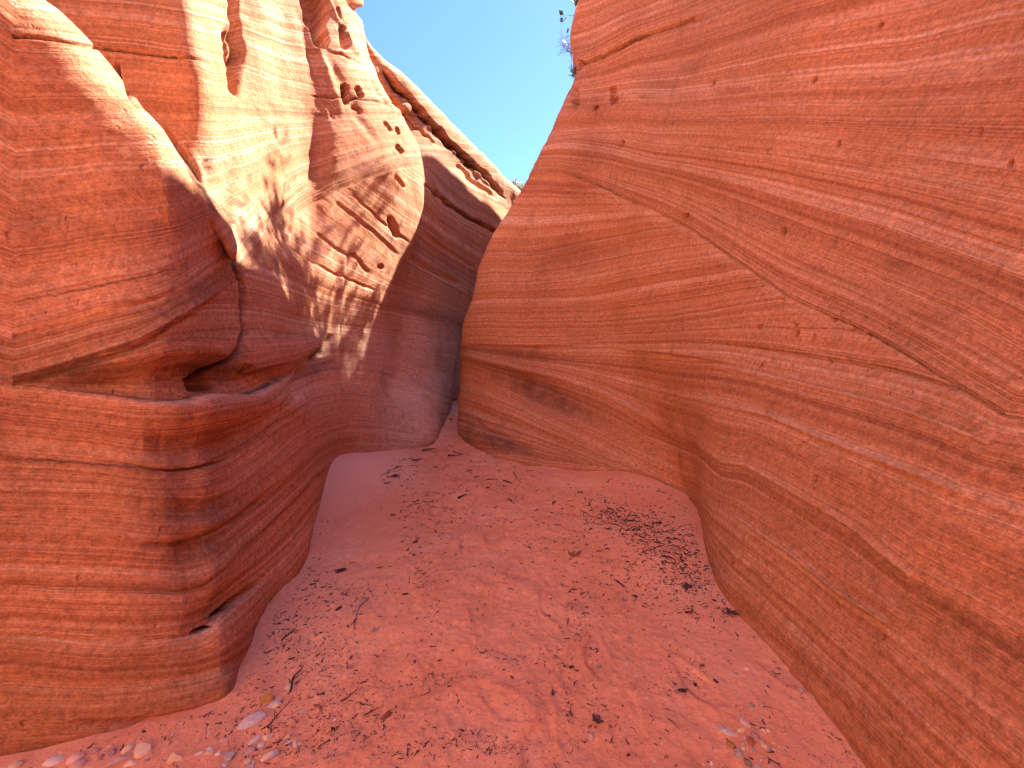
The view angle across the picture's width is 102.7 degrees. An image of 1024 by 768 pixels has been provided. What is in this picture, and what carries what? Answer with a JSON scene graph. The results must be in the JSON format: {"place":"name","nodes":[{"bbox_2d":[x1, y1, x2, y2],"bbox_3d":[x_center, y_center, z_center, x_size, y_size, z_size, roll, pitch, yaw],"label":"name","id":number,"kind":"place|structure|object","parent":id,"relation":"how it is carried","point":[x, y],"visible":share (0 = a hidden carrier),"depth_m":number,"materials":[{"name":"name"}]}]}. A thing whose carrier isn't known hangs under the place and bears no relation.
{"place":"outdoors","nodes":[
{"label":"outdoors","id":0,"kind":"place"},
{"bbox_2d":[0,0,520,756],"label":"canyon wall","id":1,"kind":"structure","parent":0,"point":[242,246],"depth_m":2.22,"materials":[{"name":"stone"}]},
{"bbox_2d":[0,396,865,767],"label":"sand floor","id":2,"kind":"structure","parent":0,"point":[356,522],"depth_m":2.20,"materials":[{"name":"orange sand"}]},
{"bbox_2d":[7,760,24,767],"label":"stone","id":3,"kind":"object","parent":2,"relation":"on","point":[18,764],"visible":1,"depth_m":1.58,"materials":[{"name":"stone"}]},
{"bbox_2d":[42,755,64,766],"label":"stone","id":4,"kind":"object","parent":2,"relation":"on","point":[52,760],"visible":1,"depth_m":1.59,"materials":[{"name":"pink stone"}]},
{"bbox_2d":[65,752,85,764],"bbox_3d":[-1.709,1.469,1.605,0.057,0.036,0.045,-1,3,-29],"label":"stone","id":5,"kind":"object","parent":2,"relation":"on","point":[71,759],"visible":0.78,"depth_m":1.60,"materials":[{"name":"pink stone"}]},
{"bbox_2d":[69,758,86,767],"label":"stone","id":6,"kind":"object","parent":2,"relation":"on","point":[80,763],"visible":0.99,"depth_m":1.57,"materials":[{"name":"pink stone"}]},
{"bbox_2d":[91,747,100,753],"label":"stone","id":7,"kind":"object","parent":2,"relation":"on","point":[95,750],"visible":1,"depth_m":1.63,"materials":[{"name":"pink stone"}]},
{"bbox_2d":[107,747,116,756],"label":"stone","id":8,"kind":"object","parent":2,"relation":"on","point":[112,751],"visible":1,"depth_m":1.62,"materials":[{"name":"pink stone"}]},
{"bbox_2d":[107,753,132,766],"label":"stone","id":9,"kind":"object","parent":2,"relation":"on","point":[116,760],"visible":1,"depth_m":1.59,"materials":[{"name":"pink stone"}]},
{"bbox_2d":[121,744,134,753],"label":"stone","id":10,"kind":"object","parent":2,"relation":"on","point":[127,748],"visible":0.97,"depth_m":1.64,"materials":[{"name":"pink stone"}]},
{"bbox_2d":[123,759,136,766],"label":"stone","id":11,"kind":"object","parent":2,"relation":"on","point":[131,762],"visible":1,"depth_m":1.58,"materials":[{"name":"beige stone"}]},
{"bbox_2d":[134,742,150,758],"bbox_3d":[-1.473,1.466,1.634,0.052,0.055,0.062,-4,6,-37],"label":"stone","id":12,"kind":"object","parent":2,"relation":"on","point":[142,749],"visible":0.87,"depth_m":1.62,"materials":[{"name":"stone"}]},
{"bbox_2d":[166,753,182,763],"bbox_3d":[-1.323,1.465,1.603,0.056,0.037,0.044,-4,3,12],"label":"stone","id":13,"kind":"object","parent":2,"relation":"on","point":[173,757],"visible":1,"depth_m":1.60,"materials":[{"name":"beige stone"}]},
{"bbox_2d":[204,749,213,754],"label":"stone","id":14,"kind":"object","parent":2,"relation":"on","point":[210,752],"visible":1,"depth_m":1.63,"materials":[{"name":"pink stone"}]},
{"bbox_2d":[223,751,235,760],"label":"stone","id":15,"kind":"object","parent":2,"relation":"on","point":[228,756],"visible":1,"depth_m":1.63,"materials":[{"name":"stone"}]},
{"bbox_2d":[244,757,252,763],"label":"pebble","id":16,"kind":"object","parent":2,"relation":"on","point":[248,760],"visible":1,"depth_m":1.61,"materials":[{"name":"pink stone"}]},
{"bbox_2d":[244,763,254,767],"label":"stone","id":17,"kind":"object","parent":2,"relation":"on","point":[251,765],"visible":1,"depth_m":1.59,"materials":[{"name":"pink stone"}]},
{"bbox_2d":[244,746,255,754],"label":"stone","id":18,"kind":"object","parent":2,"relation":"on","point":[250,750],"visible":1,"depth_m":1.65,"materials":[{"name":"pink stone"}]},
{"bbox_2d":[237,711,265,730],"bbox_3d":[-1.128,1.462,1.775,0.105,0.034,0.061,-7,6,-42],"label":"stone","id":19,"kind":"object","parent":2,"relation":"on","point":[253,719],"visible":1,"depth_m":1.77,"materials":[{"name":"stone"}]},
{"bbox_2d":[248,735,260,745],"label":"stone","id":20,"kind":"object","parent":2,"relation":"on","point":[254,739],"visible":1,"depth_m":1.70,"materials":[{"name":"stone"}]},
{"bbox_2d":[257,742,264,747],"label":"pebble","id":21,"kind":"object","parent":2,"relation":"on","point":[261,744],"visible":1,"depth_m":1.68,"materials":[{"name":"stone"}]},
{"bbox_2d":[260,750,273,761],"bbox_3d":[-0.972,1.483,1.635,0.031,0.018,0.061,10,13,34],"label":"stone","id":22,"kind":"object","parent":2,"relation":"on","point":[266,756],"visible":0.88,"depth_m":1.62,"materials":[{"name":"stone"}]},
{"bbox_2d":[259,694,274,703],"bbox_3d":[-1.128,1.461,1.889,0.062,0.049,0.040,-3,7,-26],"label":"stone","id":23,"kind":"object","parent":2,"relation":"on","point":[267,698],"visible":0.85,"depth_m":1.88,"materials":[{"name":"orange stone"}]},
{"bbox_2d":[263,734,272,740],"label":"stone","id":24,"kind":"object","parent":2,"relation":"on","point":[266,737],"visible":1,"depth_m":1.71,"materials":[{"name":"beige stone"}]},
{"bbox_2d":[268,699,278,707],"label":"stone","id":25,"kind":"object","parent":2,"relation":"on","point":[271,704],"visible":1,"depth_m":1.87,"materials":[{"name":"pink stone"}]},
{"bbox_2d":[269,749,280,760],"bbox_3d":[-0.945,1.474,1.627,0.029,0.024,0.041,12,8,35],"label":"stone","id":26,"kind":"object","parent":2,"relation":"on","point":[275,753],"visible":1,"depth_m":1.62,"materials":[{"name":"stone"}]},
{"bbox_2d":[271,702,281,708],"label":"stone","id":27,"kind":"object","parent":2,"relation":"on","point":[275,705],"visible":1,"depth_m":1.86,"materials":[{"name":"stone"}]},
{"bbox_2d":[261,695,292,729],"bbox_3d":[-1.062,1.464,1.834,0.064,0.006,0.186,1,3,11],"label":"twig","id":28,"kind":"object","parent":2,"relation":"on","point":[277,715],"visible":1,"depth_m":1.81,"materials":[{"name":"brown wood"}]},
{"bbox_2d":[281,627,297,640],"bbox_3d":[-1.253,1.405,2.305,0.043,0.015,0.104,4,6,38],"label":"twig","id":29,"kind":"object","parent":2,"relation":"on","point":[289,633],"visible":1,"depth_m":2.30,"materials":[{"name":"brown wood"}]},
{"bbox_2d":[288,666,302,691],"bbox_3d":[-1.069,1.444,2.012,0.065,0.011,0.157,0,7,-5],"label":"twig","id":30,"kind":"object","parent":2,"relation":"on","point":[291,681],"visible":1,"depth_m":2.00,"materials":[{"name":"wood"}]},
{"bbox_2d":[293,740,298,747],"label":"stone","id":31,"kind":"object","parent":2,"relation":"on","point":[295,743],"visible":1,"depth_m":1.67,"materials":[{"name":"beige stone"}]},
{"bbox_2d":[334,568,346,573],"bbox_3d":[-1.224,1.329,2.933,0.088,0.019,0.042,4,7,-40],"label":"bark chip","id":32,"kind":"object","parent":2,"relation":"on","point":[340,570],"visible":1,"depth_m":2.92,"materials":[{"name":"brown wood"}]},
{"bbox_2d":[356,597,368,617],"bbox_3d":[-0.930,1.368,2.515,0.035,0.016,0.194,0,5,3],"label":"twig","id":33,"kind":"object","parent":2,"relation":"on","point":[366,599],"visible":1,"depth_m":2.54,"materials":[{"name":"brown wood"}]},
{"bbox_2d":[380,709,392,720],"bbox_3d":[-0.548,1.440,1.784,0.027,0.012,0.059,-4,7,45],"label":"bark chip","id":34,"kind":"object","parent":2,"relation":"on","point":[387,714],"visible":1,"depth_m":1.78,"materials":[{"name":"brown plant"}]},
{"bbox_2d":[31,436,860,767],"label":"twig litter","id":35,"kind":"object","parent":2,"relation":"on","point":[667,538],"visible":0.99,"depth_m":2.51,"materials":[{"name":"brown wood"}]},
{"bbox_2d":[568,551,581,555],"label":"dead leaf","id":36,"kind":"object","parent":2,"relation":"on","point":[573,553],"visible":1,"depth_m":3.20,"materials":[{"name":"brown plant"}]},
{"bbox_2d":[588,732,593,741],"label":"stone","id":37,"kind":"object","parent":2,"relation":"on","point":[591,736],"visible":1,"depth_m":1.68,"materials":[{"name":"pink stone"}]},
{"bbox_2d":[592,713,603,723],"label":"dead leaf","id":38,"kind":"object","parent":2,"relation":"on","point":[597,719],"visible":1,"depth_m":1.76,"materials":[{"name":"brown plant"}]},
{"bbox_2d":[677,688,685,692],"bbox_3d":[0.795,1.430,1.914,0.044,0.010,0.022,1,3,-6],"label":"bark chip","id":39,"kind":"object","parent":2,"relation":"on","point":[682,690],"visible":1,"depth_m":1.91,"materials":[{"name":"brown wood"}]},
{"bbox_2d":[681,582,692,587],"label":"dead leaf","id":40,"kind":"object","parent":2,"relation":"on","point":[685,584],"visible":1,"depth_m":2.77,"materials":[{"name":"brown plant"}]},
{"bbox_2d":[718,726,737,736],"bbox_3d":[0.902,1.457,1.713,0.074,0.022,0.034,4,7,40],"label":"stone","id":41,"kind":"object","parent":2,"relation":"on","point":[726,731],"visible":1,"depth_m":1.71,"materials":[{"name":"stone"}]},
{"bbox_2d":[726,740,736,748],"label":"stone","id":42,"kind":"object","parent":2,"relation":"on","point":[730,744],"visible":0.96,"depth_m":1.65,"materials":[{"name":"orange stone"}]},
{"bbox_2d":[726,607,739,614],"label":"dead leaf","id":43,"kind":"object","parent":2,"relation":"on","point":[734,612],"visible":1,"depth_m":2.50,"materials":[{"name":"brown plant"}]},
{"bbox_2d":[734,748,742,758],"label":"stone","id":44,"kind":"object","parent":2,"relation":"on","point":[738,753],"visible":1,"depth_m":1.61,"materials":[{"name":"stone"}]},
{"bbox_2d":[737,728,745,732],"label":"stone","id":45,"kind":"object","parent":2,"relation":"on","point":[740,730],"visible":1,"depth_m":1.71,"materials":[{"name":"stone"}]},
{"bbox_2d":[740,719,751,727],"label":"stone","id":46,"kind":"object","parent":2,"relation":"on","point":[745,723],"visible":1,"depth_m":1.74,"materials":[{"name":"pink stone"}]},
{"bbox_2d":[743,758,752,766],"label":"stone","id":47,"kind":"object","parent":2,"relation":"on","point":[748,762],"visible":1,"depth_m":1.58,"materials":[{"name":"stone"}]},
{"bbox_2d":[746,737,754,745],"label":"stone","id":48,"kind":"object","parent":2,"relation":"on","point":[750,741],"visible":1,"depth_m":1.66,"materials":[{"name":"red stone"}]},
{"bbox_2d":[750,732,759,738],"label":"pebble","id":49,"kind":"object","parent":2,"relation":"on","point":[754,735],"visible":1,"depth_m":1.69,"materials":[{"name":"stone"}]},
{"bbox_2d":[760,741,768,747],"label":"stone","id":50,"kind":"object","parent":2,"relation":"on","point":[763,744],"visible":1,"depth_m":1.66,"materials":[{"name":"pink stone"}]},
{"bbox_2d":[355,0,575,185],"label":"sky","id":51,"kind":"structure","parent":0,"point":[493,68],"materials":[{"name":"blue"}]},
{"bbox_2d":[457,0,1023,767],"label":"canyon wall","id":52,"kind":"structure","parent":0,"point":[751,278],"depth_m":2.74,"materials":[{"name":"stone"}]},
{"bbox_2d":[556,32,571,55],"bbox_3d":[0.878,-5.699,6.835,0.403,0.401,0.356,-4,7,-41],"label":"bare bush","id":53,"kind":"object","parent":52,"relation":"on","point":[562,37],"visible":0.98,"depth_m":6.84,"materials":[{"name":"plant"}]},
{"bbox_2d":[563,28,571,58],"bbox_3d":[2.542,-6.723,8.238,2.462,1.959,2.500,5,7,42],"label":"shrub","id":54,"kind":"object","parent":52,"relation":"on","point":[566,42],"depth_m":8.27,"materials":[{"name":"grey plant"}]},
{"bbox_2d":[559,0,577,77],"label":"shrub","id":55,"kind":"object","parent":52,"relation":"on","point":[574,2],"depth_m":7.85,"materials":[{"name":"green plant"}]},
{"bbox_2d":[568,60,576,74],"bbox_3d":[1.061,-5.250,6.847,0.286,0.218,0.228,-4,6,-37],"label":"shrub","id":56,"kind":"object","parent":52,"relation":"on","point":[574,71],"visible":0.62,"depth_m":6.83,"materials":[{"name":"grey plant"}]},
{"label":"slickrock dome","id":57,"kind":"structure","parent":0,"visible":0},
{"bbox_2d":[511,177,524,190],"bbox_3d":[0.047,-8.887,18.921,1.547,1.098,1.742,0,5,0],"label":"juniper bush","id":58,"kind":"object","parent":57,"relation":"on","point":[520,186],"visible":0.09,"depth_m":18.58,"materials":[{"name":"white plant"}]}
]}

